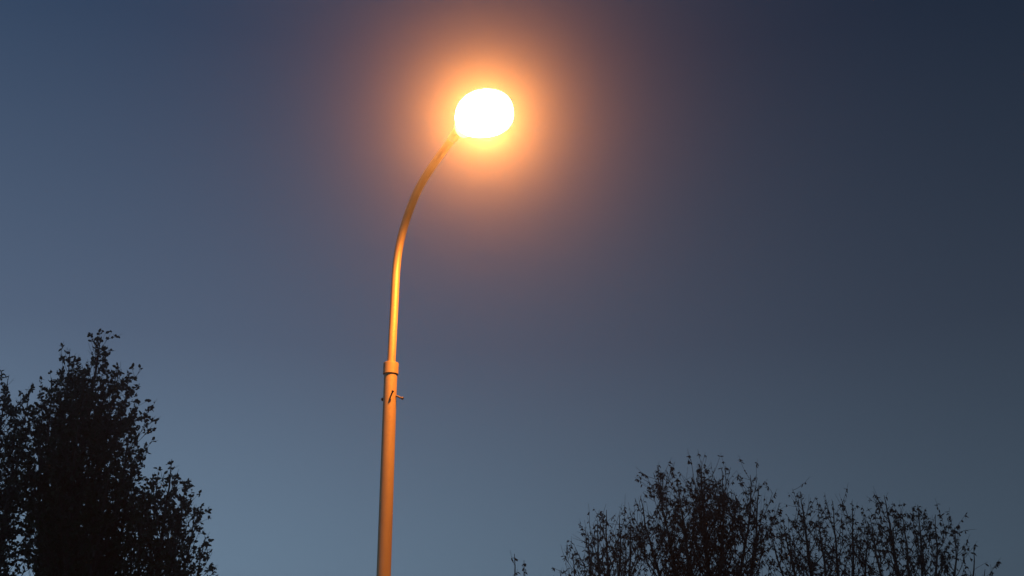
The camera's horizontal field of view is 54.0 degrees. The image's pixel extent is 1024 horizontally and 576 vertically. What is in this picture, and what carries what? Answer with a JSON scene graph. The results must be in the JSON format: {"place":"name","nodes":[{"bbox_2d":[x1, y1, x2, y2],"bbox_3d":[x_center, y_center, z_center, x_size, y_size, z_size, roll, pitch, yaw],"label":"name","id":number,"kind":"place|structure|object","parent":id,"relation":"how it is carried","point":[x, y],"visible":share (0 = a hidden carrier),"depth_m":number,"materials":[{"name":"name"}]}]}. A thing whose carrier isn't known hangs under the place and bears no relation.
{"place":"outdoors","nodes":[
{"label":"outdoors","id":0,"kind":"place"},
{"bbox_2d":[0,0,1023,575],"label":"sky","id":1,"kind":"structure","parent":0,"point":[786,237],"materials":[{"name":"blue"}]},
{"label":"ground","id":2,"kind":"structure","parent":0,"visible":0},
{"bbox_2d":[0,370,46,575],"bbox_3d":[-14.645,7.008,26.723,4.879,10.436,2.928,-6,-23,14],"label":"leafy tree","id":3,"kind":"object","parent":2,"relation":"on","point":[8,502],"visible":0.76,"depth_m":26.83,"materials":[{"name":"green plant"}]},
{"bbox_2d":[12,329,158,575],"bbox_3d":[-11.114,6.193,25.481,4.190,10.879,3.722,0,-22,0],"label":"leafy tree","id":4,"kind":"object","parent":2,"relation":"on","point":[65,510],"visible":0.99,"depth_m":25.36,"materials":[{"name":"green plant"}]},
{"bbox_2d":[108,459,218,575],"bbox_3d":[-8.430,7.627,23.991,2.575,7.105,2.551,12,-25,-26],"label":"leafy tree","id":5,"kind":"object","parent":2,"relation":"on","point":[166,551],"visible":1,"depth_m":24.26,"materials":[{"name":"green plant"}]},
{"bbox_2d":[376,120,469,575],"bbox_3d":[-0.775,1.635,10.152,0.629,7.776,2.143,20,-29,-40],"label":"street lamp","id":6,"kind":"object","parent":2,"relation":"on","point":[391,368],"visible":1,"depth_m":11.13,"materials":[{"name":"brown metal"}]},
{"bbox_2d":[510,551,527,575],"bbox_3d":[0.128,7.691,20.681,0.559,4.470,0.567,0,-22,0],"label":"young tree","id":7,"kind":"object","parent":2,"relation":"on","point":[523,570],"visible":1,"depth_m":21.39,"materials":[{"name":"grey plant"}]},
{"bbox_2d":[551,502,654,575],"bbox_3d":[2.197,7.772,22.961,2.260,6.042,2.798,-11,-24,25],"label":"sparse tree","id":8,"kind":"object","parent":2,"relation":"on","point":[598,564],"visible":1,"depth_m":23.33,"materials":[{"name":"grey plant"}]},
{"bbox_2d":[617,452,782,575],"bbox_3d":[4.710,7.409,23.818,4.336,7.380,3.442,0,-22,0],"label":"sparse tree","id":9,"kind":"object","parent":2,"relation":"on","point":[696,552],"visible":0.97,"depth_m":24.25,"materials":[{"name":"brown plant"}]},
{"bbox_2d":[764,478,885,575],"bbox_3d":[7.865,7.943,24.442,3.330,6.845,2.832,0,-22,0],"label":"sparse tree","id":10,"kind":"object","parent":2,"relation":"on","point":[811,563],"visible":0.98,"depth_m":25.14,"materials":[{"name":"brown plant"}]},
{"bbox_2d":[847,487,1000,575],"bbox_3d":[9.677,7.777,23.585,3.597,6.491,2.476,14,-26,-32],"label":"sparse tree","id":11,"kind":"object","parent":2,"relation":"on","point":[921,561],"visible":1,"depth_m":24.21,"materials":[{"name":"brown plant"}]}
]}

